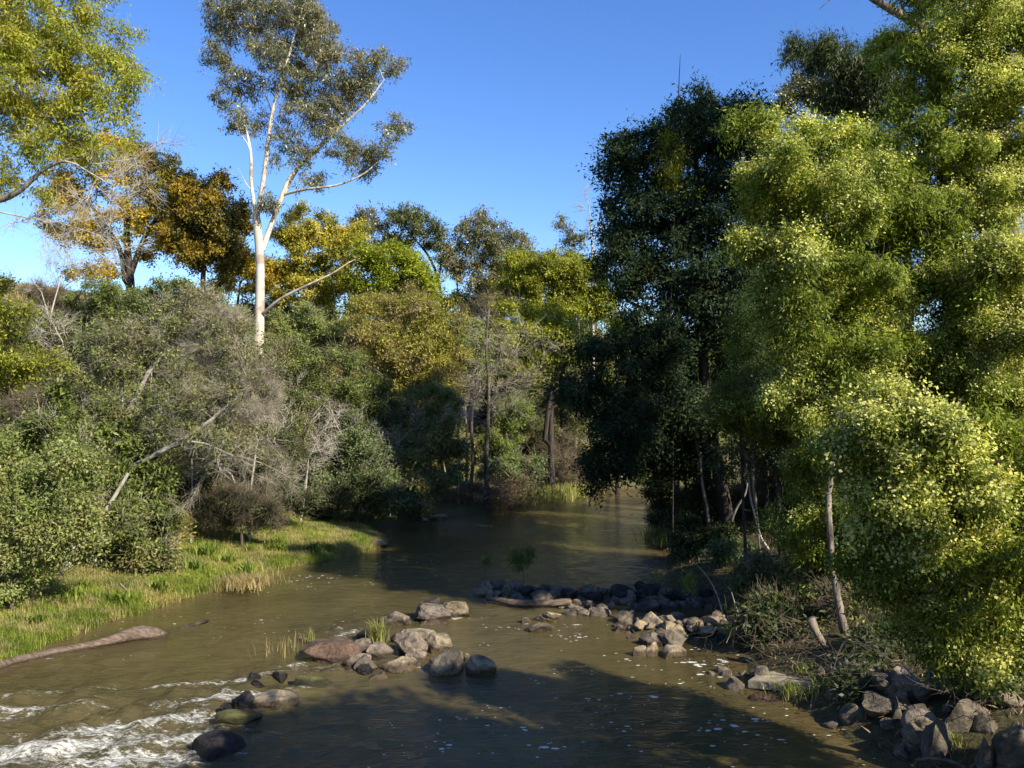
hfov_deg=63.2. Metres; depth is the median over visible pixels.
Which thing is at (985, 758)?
rock
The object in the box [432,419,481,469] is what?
scrub bush
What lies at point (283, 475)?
dead branch
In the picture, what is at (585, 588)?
river stone
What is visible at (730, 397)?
wattle tree
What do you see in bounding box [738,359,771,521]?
slender tree
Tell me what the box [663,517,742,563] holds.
shrub
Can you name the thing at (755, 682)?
rock
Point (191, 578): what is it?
bank weed
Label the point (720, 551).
shrub
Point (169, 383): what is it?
scrub bush
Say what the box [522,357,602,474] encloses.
bare tree
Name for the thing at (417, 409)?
scrub bush
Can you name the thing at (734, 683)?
river stone
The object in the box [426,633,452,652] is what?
rock
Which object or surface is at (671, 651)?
rock
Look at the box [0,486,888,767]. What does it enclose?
river
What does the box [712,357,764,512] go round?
slender tree
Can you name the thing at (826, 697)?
river stone
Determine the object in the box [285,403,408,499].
shrub
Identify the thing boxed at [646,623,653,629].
river stone
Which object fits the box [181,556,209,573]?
bank weed
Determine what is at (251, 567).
bank weed
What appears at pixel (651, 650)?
rock
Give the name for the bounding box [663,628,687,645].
rock
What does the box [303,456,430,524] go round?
shrub
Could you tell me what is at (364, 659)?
rock
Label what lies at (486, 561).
river plant
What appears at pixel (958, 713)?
rock
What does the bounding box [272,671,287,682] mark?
rock
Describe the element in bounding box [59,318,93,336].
scrub bush
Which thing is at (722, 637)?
river stone
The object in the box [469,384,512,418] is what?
scrub bush
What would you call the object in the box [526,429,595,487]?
shrub
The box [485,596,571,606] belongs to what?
driftwood log
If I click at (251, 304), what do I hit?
scrub bush
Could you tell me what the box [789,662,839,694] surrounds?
grass tuft
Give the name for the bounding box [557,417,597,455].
scrub bush
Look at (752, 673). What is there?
river stone
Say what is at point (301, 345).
scrub bush
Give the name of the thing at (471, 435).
bare tree
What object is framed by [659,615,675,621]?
river stone
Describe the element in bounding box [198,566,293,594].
grass tuft
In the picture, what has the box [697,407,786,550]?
slender tree
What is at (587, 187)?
dead tree
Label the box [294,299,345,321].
scrub bush
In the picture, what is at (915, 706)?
river stone
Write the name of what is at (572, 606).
river stone
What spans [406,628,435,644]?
rock
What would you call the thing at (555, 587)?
river stone
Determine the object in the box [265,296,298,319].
scrub bush
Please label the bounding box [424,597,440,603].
rock
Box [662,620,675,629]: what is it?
river stone
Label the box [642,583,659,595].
river stone
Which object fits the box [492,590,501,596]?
river stone
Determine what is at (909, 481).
wattle tree
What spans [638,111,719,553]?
tree
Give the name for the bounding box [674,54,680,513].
dead tree
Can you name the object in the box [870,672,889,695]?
river stone
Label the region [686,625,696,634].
river stone
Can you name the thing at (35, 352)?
scrub bush
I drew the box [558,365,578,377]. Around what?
scrub bush
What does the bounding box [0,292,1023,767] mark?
ground
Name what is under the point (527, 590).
river stone
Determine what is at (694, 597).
river stone
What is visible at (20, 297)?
dry grass
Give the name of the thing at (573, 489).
reed tuft
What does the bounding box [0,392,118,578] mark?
shrub
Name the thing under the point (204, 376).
scrub bush
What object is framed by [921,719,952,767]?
rock
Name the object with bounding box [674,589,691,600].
river stone
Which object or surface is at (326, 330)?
shrub
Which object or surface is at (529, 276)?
wattle tree
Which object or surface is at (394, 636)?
rock
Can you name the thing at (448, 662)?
rock
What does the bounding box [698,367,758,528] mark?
slender tree
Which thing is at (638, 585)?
river stone
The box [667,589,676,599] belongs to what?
river stone
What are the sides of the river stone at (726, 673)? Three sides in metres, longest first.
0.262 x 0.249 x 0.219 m
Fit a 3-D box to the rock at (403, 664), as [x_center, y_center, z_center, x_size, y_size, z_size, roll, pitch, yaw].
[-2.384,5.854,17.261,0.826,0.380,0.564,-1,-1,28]
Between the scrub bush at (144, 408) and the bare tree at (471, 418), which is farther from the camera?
the bare tree at (471, 418)
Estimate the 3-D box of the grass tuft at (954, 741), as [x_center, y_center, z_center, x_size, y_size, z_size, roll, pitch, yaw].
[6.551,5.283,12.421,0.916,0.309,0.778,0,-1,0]
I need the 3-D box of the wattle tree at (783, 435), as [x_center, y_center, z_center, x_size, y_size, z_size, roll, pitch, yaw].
[8.248,1.144,25.107,4.750,8.252,3.339,-1,-1,21]
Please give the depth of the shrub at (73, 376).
29.69 m
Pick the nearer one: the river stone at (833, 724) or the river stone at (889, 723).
the river stone at (889, 723)
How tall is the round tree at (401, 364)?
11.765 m
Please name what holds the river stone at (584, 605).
on the river at (576, 690)
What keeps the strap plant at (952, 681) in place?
on the ground at (860, 736)
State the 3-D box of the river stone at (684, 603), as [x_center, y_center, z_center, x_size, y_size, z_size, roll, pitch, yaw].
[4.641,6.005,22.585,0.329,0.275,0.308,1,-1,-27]
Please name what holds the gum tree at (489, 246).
on the ground at (860, 736)
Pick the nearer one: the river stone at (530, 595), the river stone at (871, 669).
the river stone at (871, 669)
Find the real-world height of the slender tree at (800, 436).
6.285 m
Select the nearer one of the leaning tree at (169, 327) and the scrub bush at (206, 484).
the leaning tree at (169, 327)
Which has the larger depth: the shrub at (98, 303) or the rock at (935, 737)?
the shrub at (98, 303)
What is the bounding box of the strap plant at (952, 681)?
[901,652,976,692]
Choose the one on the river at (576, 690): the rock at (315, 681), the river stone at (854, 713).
the rock at (315, 681)
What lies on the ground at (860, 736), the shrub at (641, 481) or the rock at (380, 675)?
the shrub at (641, 481)
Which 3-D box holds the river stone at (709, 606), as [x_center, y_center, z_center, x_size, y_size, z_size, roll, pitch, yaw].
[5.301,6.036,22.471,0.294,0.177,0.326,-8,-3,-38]
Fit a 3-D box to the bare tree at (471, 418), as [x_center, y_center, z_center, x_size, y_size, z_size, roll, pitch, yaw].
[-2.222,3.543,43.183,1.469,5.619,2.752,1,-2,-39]
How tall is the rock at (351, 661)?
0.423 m
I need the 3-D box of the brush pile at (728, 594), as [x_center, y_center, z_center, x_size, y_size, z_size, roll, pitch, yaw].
[6.565,5.550,21.831,3.218,1.946,2.974,0,-1,0]
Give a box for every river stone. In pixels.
[474,586,493,596]
[481,580,495,589]
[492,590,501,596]
[493,579,504,589]
[501,583,512,595]
[509,580,522,591]
[510,592,524,599]
[518,585,534,595]
[529,588,543,598]
[532,590,552,599]
[540,584,550,590]
[549,589,561,598]
[550,585,559,589]
[560,588,577,599]
[564,609,576,615]
[565,603,576,609]
[571,599,582,605]
[577,609,588,615]
[580,584,597,593]
[580,601,588,607]
[585,600,593,605]
[586,592,603,600]
[589,608,605,616]
[595,604,607,608]
[601,588,608,593]
[604,608,610,615]
[607,603,614,608]
[608,599,618,603]
[609,583,632,597]
[613,621,629,627]
[619,596,635,603]
[626,590,635,599]
[630,603,646,609]
[632,620,645,630]
[634,581,645,590]
[640,592,649,598]
[641,596,655,602]
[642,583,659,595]
[642,611,662,626]
[645,600,661,610]
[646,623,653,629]
[654,627,665,637]
[659,587,672,592]
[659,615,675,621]
[660,599,669,604]
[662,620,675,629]
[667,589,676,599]
[670,612,686,621]
[672,602,680,608]
[672,623,684,630]
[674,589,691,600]
[679,601,688,606]
[682,617,694,627]
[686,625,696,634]
[687,596,703,603]
[687,619,697,629]
[690,599,704,607]
[696,625,715,637]
[704,604,713,607]
[707,615,722,626]
[708,636,717,641]
[712,610,724,616]
[716,665,729,673]
[718,634,726,640]
[720,670,731,675]
[723,676,744,690]
[738,656,749,662]
[750,668,754,676]
[754,665,768,675]
[821,719,838,728]
[824,685,835,702]
[826,687,844,704]
[839,661,861,673]
[839,702,867,725]
[841,678,871,691]
[842,691,854,698]
[861,665,882,682]
[862,690,893,716]
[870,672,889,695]
[880,717,894,729]
[884,665,920,700]
[887,689,909,703]
[891,699,910,711]
[893,742,908,759]
[901,708,936,726]
[901,720,932,746]
[907,703,926,709]
[911,681,948,702]
[925,668,961,696]
[942,703,956,712]
[958,701,989,716]
[975,691,989,703]
[989,687,1023,706]
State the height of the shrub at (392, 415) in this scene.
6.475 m
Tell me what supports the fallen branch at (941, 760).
on the ground at (860, 736)
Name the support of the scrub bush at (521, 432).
on the ground at (860, 736)
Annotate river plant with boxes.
[478,552,495,575]
[502,542,545,583]
[646,567,666,585]
[678,568,699,607]
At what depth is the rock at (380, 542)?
31.69 m
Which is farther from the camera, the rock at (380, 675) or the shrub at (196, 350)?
the shrub at (196, 350)
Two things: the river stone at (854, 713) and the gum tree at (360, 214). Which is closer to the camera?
the river stone at (854, 713)
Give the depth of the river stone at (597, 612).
21.41 m
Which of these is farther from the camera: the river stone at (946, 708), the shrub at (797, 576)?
the shrub at (797, 576)
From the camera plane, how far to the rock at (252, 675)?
16.43 m
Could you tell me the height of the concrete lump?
0.653 m
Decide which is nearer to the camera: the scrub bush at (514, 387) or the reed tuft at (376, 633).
the reed tuft at (376, 633)
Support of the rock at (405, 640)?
on the river at (576, 690)
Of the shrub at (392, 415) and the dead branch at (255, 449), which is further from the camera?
the shrub at (392, 415)
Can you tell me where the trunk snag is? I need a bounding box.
[825,399,848,636]
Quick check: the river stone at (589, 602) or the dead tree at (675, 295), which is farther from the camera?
the dead tree at (675, 295)
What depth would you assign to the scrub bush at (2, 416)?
25.85 m
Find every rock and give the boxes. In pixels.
[192,730,246,759]
[214,709,262,724]
[220,703,231,710]
[232,690,255,709]
[248,672,260,679]
[250,680,265,687]
[253,689,298,707]
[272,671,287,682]
[295,675,331,687]
[304,637,361,664]
[342,653,371,667]
[354,654,377,670]
[355,638,370,652]
[356,629,369,638]
[357,663,373,674]
[366,641,393,660]
[369,671,387,679]
[372,539,386,546]
[378,611,411,626]
[378,656,419,672]
[391,629,405,642]
[395,631,427,655]
[405,647,426,663]
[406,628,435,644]
[413,602,451,620]
[420,517,429,522]
[420,619,448,625]
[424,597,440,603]
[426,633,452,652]
[428,648,463,676]
[431,514,447,519]
[442,601,470,617]
[464,653,469,661]
[465,654,496,675]
[521,617,531,623]
[528,623,553,632]
[534,611,560,621]
[614,611,638,623]
[614,625,625,631]
[632,645,645,656]
[638,632,663,646]
[645,642,658,656]
[661,645,686,658]
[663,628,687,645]
[748,692,776,701]
[887,696,902,722]
[902,718,930,750]
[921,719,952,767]
[946,698,977,735]
[973,713,998,733]
[974,736,994,767]
[991,724,1023,767]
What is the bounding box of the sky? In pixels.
[0,0,1023,331]
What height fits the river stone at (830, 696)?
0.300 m
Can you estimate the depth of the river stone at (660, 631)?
19.49 m
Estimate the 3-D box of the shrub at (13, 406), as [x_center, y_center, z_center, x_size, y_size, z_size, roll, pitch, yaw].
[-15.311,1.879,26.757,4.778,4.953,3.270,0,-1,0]
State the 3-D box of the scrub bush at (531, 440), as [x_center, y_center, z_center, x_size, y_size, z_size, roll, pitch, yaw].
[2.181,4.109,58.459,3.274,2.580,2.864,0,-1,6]
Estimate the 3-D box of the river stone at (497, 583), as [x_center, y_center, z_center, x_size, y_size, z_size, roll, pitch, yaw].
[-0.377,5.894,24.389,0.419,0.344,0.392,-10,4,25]
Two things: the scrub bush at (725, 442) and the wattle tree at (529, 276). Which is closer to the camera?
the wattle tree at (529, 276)
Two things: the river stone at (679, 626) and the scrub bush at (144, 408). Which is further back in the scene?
the scrub bush at (144, 408)
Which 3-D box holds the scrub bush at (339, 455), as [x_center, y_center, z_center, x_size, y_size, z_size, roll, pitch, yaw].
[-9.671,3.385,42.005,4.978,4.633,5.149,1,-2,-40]
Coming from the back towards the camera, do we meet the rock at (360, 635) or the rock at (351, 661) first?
the rock at (360, 635)
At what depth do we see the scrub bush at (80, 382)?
32.50 m
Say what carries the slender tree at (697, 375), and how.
on the ground at (860, 736)
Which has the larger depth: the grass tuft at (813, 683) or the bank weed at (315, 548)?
the bank weed at (315, 548)
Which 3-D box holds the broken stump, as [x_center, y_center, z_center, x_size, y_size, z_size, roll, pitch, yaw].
[6.172,5.101,16.689,0.534,0.868,0.180,0,-1,0]
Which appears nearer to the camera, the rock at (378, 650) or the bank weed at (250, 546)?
the rock at (378, 650)
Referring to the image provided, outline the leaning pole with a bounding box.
[1013,681,1023,698]
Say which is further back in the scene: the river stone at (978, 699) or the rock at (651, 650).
the rock at (651, 650)
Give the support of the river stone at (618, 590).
on the river at (576, 690)
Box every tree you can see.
[0,0,167,218]
[22,122,202,290]
[53,276,294,570]
[145,163,255,371]
[195,0,416,356]
[208,250,293,306]
[264,199,372,350]
[321,276,487,428]
[332,227,451,410]
[340,200,390,320]
[375,201,455,382]
[430,204,541,428]
[436,273,515,419]
[439,310,504,487]
[442,304,562,503]
[443,366,492,498]
[448,283,532,473]
[457,402,485,503]
[475,243,620,484]
[482,293,603,490]
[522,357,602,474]
[527,67,812,528]
[548,212,593,379]
[569,183,601,416]
[578,313,637,494]
[637,369,698,506]
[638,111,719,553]
[642,384,723,527]
[645,393,679,493]
[655,324,714,491]
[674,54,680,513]
[687,366,781,562]
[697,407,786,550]
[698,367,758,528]
[706,93,1002,584]
[709,291,820,555]
[709,358,732,487]
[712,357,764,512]
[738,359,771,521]
[740,188,1023,572]
[740,409,797,514]
[763,68,825,217]
[769,440,835,507]
[770,21,924,331]
[774,424,777,509]
[784,389,843,504]
[792,352,1023,722]
[792,494,795,514]
[819,0,1021,237]
[829,0,1023,292]
[903,212,1023,435]
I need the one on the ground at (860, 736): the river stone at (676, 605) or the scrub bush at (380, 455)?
the scrub bush at (380, 455)
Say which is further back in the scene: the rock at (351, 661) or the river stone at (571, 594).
the river stone at (571, 594)
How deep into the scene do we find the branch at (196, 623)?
20.59 m
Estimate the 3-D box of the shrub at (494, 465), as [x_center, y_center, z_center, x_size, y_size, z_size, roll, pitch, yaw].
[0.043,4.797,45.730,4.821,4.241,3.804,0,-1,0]
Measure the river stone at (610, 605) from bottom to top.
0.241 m
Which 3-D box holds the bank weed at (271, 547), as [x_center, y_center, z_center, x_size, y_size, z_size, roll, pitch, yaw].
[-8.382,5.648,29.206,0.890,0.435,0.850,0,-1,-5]
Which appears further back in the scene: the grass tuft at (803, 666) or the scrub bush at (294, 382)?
the scrub bush at (294, 382)
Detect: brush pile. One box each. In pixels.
[685,594,837,672]
[700,570,782,615]
[744,617,950,708]
[908,676,1023,738]
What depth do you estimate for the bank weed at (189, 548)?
27.32 m
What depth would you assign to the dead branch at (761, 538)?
25.90 m
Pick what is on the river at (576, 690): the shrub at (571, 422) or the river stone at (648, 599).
the river stone at (648, 599)
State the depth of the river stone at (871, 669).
14.75 m
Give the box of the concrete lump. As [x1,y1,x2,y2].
[817,666,828,682]
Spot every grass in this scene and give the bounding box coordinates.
[0,281,336,326]
[0,510,380,653]
[1,329,483,540]
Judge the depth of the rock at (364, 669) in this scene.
16.91 m
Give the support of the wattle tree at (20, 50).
on the ground at (860, 736)
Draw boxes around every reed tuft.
[364,616,392,642]
[480,492,541,506]
[494,478,587,504]
[538,480,604,498]
[630,517,675,546]
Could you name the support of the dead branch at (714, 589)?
on the brush pile at (728, 594)
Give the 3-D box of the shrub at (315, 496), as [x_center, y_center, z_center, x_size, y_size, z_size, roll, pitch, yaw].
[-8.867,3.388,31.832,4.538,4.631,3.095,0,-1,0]
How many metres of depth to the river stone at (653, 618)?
20.02 m
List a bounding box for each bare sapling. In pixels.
[9,300,96,375]
[16,233,105,316]
[135,313,182,381]
[158,409,221,543]
[183,374,301,540]
[275,369,335,424]
[286,421,347,520]
[306,389,367,489]
[359,412,411,515]
[398,383,472,456]
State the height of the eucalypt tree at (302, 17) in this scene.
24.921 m
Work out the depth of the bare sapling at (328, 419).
37.18 m
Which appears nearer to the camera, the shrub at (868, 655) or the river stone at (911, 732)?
the river stone at (911, 732)
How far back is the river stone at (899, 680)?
14.04 m
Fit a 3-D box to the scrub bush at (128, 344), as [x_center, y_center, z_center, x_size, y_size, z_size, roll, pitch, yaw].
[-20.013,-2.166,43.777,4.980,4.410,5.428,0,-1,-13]
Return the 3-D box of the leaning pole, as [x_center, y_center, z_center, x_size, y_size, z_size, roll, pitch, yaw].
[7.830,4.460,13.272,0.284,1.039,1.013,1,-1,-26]
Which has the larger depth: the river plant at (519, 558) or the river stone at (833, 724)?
the river plant at (519, 558)
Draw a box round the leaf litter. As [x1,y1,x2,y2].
[644,482,1022,767]
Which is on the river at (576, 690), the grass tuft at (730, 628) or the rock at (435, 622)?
the rock at (435, 622)
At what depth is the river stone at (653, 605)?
22.10 m
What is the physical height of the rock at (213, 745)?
0.565 m
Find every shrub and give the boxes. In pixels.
[0,258,86,416]
[0,340,84,405]
[0,367,99,447]
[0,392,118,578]
[0,417,120,615]
[4,293,98,366]
[9,271,160,375]
[14,273,113,319]
[27,369,191,556]
[77,272,255,360]
[81,473,189,576]
[136,402,267,528]
[146,326,293,493]
[147,498,198,553]
[178,293,256,380]
[183,473,296,547]
[192,307,258,383]
[213,378,328,464]
[225,416,329,528]
[243,330,351,415]
[264,297,356,373]
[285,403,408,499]
[295,343,398,495]
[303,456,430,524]
[342,386,413,460]
[351,376,470,468]
[386,410,475,520]
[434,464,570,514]
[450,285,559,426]
[473,434,555,496]
[475,393,539,492]
[517,384,592,484]
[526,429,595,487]
[570,421,622,484]
[580,358,641,398]
[631,427,733,490]
[636,475,683,531]
[660,470,739,533]
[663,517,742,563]
[702,531,761,569]
[713,541,810,604]
[721,574,835,653]
[727,467,802,511]
[767,508,848,602]
[801,572,885,630]
[813,649,917,713]
[827,609,915,668]
[945,657,1023,704]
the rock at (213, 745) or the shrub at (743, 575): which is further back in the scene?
the shrub at (743, 575)
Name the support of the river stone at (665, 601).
on the river at (576, 690)
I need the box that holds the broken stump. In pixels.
[806,616,828,649]
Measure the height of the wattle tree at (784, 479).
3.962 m
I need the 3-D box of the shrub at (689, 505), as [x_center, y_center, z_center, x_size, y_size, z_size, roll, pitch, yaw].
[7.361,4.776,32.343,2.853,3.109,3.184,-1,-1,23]
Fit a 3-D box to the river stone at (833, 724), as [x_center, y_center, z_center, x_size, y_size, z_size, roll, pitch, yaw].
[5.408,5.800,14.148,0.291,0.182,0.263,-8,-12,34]
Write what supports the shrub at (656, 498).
on the ground at (860, 736)
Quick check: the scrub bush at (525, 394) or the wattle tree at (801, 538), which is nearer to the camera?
the wattle tree at (801, 538)
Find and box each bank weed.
[13,610,47,626]
[50,583,96,604]
[69,576,92,588]
[99,585,138,606]
[138,576,173,593]
[140,567,158,575]
[180,573,200,584]
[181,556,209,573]
[182,544,201,553]
[189,542,217,560]
[193,538,217,551]
[214,548,240,564]
[235,556,266,577]
[244,543,263,552]
[262,540,282,551]
[264,534,288,544]
[273,542,291,551]
[299,540,325,553]
[323,541,334,551]
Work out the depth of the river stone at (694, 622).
19.71 m
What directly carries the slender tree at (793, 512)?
on the ground at (860, 736)
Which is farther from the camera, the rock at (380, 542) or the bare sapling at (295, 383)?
the bare sapling at (295, 383)
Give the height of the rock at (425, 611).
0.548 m
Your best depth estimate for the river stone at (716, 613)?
20.63 m
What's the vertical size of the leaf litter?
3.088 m
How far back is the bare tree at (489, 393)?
43.85 m
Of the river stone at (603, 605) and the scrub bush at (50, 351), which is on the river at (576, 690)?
the river stone at (603, 605)
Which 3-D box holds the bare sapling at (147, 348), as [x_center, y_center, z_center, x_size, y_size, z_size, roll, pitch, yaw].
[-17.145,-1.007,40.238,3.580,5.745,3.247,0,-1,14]
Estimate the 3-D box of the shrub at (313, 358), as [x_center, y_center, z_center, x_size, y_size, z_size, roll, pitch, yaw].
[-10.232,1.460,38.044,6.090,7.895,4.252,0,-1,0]
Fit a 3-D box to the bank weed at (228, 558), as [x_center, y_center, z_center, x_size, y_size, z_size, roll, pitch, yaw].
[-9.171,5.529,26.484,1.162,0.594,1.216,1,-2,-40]
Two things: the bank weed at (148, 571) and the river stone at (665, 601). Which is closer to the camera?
the river stone at (665, 601)
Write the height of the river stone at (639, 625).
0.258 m
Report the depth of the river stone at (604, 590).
23.70 m
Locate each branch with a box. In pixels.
[0,184,160,281]
[41,120,194,236]
[159,433,308,520]
[171,618,213,630]
[191,434,261,481]
[204,350,290,435]
[696,564,723,613]
[730,483,747,521]
[731,592,755,648]
[746,452,768,549]
[915,757,967,767]
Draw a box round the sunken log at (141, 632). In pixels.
[0,625,168,669]
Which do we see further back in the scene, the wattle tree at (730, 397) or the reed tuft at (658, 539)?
the reed tuft at (658, 539)
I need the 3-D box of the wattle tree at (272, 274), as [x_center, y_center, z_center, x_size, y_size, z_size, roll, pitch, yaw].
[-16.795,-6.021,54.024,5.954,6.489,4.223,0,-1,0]
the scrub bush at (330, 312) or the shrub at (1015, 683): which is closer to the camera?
the shrub at (1015, 683)
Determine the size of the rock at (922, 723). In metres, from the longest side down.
0.916 x 0.470 x 0.353 m
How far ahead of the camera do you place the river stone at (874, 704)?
13.75 m
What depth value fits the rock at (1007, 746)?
11.51 m
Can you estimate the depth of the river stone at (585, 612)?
21.62 m
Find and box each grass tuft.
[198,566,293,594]
[250,628,305,658]
[282,538,306,550]
[304,626,316,642]
[706,617,740,637]
[761,678,818,703]
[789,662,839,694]
[792,655,815,673]
[947,728,977,757]
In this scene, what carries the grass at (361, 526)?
on the ground at (860, 736)
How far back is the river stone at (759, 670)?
16.28 m
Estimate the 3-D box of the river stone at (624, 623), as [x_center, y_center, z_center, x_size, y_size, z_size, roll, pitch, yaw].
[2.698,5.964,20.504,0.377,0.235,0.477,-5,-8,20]
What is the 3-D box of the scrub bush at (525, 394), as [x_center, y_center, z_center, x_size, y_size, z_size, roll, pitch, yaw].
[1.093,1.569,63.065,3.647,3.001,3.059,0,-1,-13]
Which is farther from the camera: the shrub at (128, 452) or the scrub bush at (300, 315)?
the scrub bush at (300, 315)
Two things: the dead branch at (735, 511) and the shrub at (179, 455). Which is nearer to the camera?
the dead branch at (735, 511)
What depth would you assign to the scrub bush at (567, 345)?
72.94 m
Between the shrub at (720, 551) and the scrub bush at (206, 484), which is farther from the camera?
the scrub bush at (206, 484)
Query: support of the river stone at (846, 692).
on the ground at (860, 736)
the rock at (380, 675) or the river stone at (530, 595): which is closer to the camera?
the rock at (380, 675)
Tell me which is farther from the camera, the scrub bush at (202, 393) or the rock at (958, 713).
the scrub bush at (202, 393)
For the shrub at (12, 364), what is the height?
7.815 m
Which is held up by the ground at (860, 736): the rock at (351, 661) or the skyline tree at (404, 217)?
the skyline tree at (404, 217)
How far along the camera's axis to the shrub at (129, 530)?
24.10 m
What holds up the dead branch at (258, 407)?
attached to the leaning tree at (169, 327)
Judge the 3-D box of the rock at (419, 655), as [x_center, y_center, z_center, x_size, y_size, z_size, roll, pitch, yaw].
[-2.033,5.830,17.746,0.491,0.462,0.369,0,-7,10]
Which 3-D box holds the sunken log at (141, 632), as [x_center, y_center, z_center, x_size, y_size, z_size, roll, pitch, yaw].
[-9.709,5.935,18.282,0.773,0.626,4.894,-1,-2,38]
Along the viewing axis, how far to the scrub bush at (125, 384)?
36.60 m
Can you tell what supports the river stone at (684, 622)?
on the ground at (860, 736)
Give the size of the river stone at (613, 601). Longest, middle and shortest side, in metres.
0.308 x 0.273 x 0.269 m
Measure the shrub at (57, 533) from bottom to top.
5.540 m
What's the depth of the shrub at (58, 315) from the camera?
38.34 m
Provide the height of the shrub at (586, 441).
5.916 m
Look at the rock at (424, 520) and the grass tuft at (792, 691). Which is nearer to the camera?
the grass tuft at (792, 691)
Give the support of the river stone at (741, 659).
on the river at (576, 690)
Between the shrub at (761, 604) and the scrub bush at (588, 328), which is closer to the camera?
the shrub at (761, 604)
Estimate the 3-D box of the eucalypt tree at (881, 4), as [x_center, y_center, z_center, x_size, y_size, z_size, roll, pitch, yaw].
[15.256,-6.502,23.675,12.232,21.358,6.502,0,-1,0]
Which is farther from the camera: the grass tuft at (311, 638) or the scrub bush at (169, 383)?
the scrub bush at (169, 383)
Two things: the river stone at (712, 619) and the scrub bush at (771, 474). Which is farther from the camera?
the scrub bush at (771, 474)
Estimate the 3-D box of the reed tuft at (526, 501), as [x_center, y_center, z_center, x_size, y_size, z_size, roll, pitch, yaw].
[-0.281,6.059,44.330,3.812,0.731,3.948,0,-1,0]
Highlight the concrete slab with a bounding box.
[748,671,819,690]
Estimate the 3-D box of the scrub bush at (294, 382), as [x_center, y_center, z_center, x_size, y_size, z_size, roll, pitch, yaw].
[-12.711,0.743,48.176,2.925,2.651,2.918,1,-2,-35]
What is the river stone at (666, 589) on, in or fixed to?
on the ground at (860, 736)
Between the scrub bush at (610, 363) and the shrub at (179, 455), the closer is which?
the shrub at (179, 455)
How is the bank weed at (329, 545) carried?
on the ground at (860, 736)
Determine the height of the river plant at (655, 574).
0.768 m
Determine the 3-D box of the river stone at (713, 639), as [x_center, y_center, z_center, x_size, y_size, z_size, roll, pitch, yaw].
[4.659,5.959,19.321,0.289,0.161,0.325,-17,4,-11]
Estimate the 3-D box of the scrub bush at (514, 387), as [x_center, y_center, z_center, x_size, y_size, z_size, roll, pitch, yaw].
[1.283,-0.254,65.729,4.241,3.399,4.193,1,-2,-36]
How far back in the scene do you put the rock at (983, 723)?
12.48 m
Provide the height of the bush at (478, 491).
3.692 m
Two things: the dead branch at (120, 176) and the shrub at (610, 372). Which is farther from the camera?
the shrub at (610, 372)
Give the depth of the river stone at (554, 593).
23.55 m
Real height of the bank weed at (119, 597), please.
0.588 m
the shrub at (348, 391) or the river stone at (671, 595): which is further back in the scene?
the shrub at (348, 391)
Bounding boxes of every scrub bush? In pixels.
[0,333,85,376]
[0,371,81,425]
[0,397,35,518]
[23,337,87,370]
[56,340,138,383]
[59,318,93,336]
[67,371,144,425]
[86,312,159,378]
[102,375,137,403]
[118,378,191,440]
[130,362,201,401]
[170,440,238,495]
[186,389,217,438]
[194,364,226,394]
[234,295,300,331]
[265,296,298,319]
[268,352,312,381]
[273,376,299,409]
[280,323,316,355]
[289,307,336,347]
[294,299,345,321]
[306,406,364,480]
[315,363,358,389]
[344,393,404,414]
[348,330,383,369]
[357,437,402,470]
[389,420,438,465]
[399,394,430,426]
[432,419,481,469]
[468,420,503,461]
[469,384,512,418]
[476,398,536,447]
[501,375,550,395]
[509,388,544,415]
[522,428,559,455]
[548,331,588,354]
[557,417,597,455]
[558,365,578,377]
[574,319,606,339]
[578,340,617,367]
[601,309,643,333]
[718,426,738,452]
[736,450,773,489]
[740,449,803,503]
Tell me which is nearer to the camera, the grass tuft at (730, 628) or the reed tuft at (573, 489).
the grass tuft at (730, 628)
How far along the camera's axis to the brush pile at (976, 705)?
12.76 m
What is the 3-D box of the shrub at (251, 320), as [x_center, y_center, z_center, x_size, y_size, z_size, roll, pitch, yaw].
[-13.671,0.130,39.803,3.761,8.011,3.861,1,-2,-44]
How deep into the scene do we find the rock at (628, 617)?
20.78 m
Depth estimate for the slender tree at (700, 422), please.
29.60 m
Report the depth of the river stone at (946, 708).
13.26 m
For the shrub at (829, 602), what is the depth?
17.80 m
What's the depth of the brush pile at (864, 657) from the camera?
14.66 m
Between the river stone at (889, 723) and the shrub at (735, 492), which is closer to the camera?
the river stone at (889, 723)
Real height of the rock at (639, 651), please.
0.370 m
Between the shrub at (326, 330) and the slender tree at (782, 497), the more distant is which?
the shrub at (326, 330)
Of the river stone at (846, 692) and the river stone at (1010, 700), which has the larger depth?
the river stone at (846, 692)
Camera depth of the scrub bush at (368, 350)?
58.82 m
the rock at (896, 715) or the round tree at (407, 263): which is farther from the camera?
the round tree at (407, 263)
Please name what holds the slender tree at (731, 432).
on the ground at (860, 736)
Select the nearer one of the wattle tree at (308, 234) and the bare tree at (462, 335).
the bare tree at (462, 335)
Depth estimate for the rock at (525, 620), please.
20.78 m
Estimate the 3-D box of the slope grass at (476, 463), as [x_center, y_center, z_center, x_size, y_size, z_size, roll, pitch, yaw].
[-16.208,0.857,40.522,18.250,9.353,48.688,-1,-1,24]
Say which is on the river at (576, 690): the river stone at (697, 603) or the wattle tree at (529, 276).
the river stone at (697, 603)
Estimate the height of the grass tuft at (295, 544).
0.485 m
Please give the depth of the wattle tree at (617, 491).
49.84 m
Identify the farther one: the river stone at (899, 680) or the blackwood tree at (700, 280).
the blackwood tree at (700, 280)
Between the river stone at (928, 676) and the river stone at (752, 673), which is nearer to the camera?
the river stone at (928, 676)
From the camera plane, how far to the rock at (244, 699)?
14.98 m
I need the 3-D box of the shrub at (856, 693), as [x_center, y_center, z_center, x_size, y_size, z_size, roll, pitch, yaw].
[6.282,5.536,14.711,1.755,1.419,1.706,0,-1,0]
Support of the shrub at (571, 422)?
on the ground at (860, 736)
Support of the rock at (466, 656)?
on the river at (576, 690)
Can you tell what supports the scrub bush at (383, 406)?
on the ground at (860, 736)

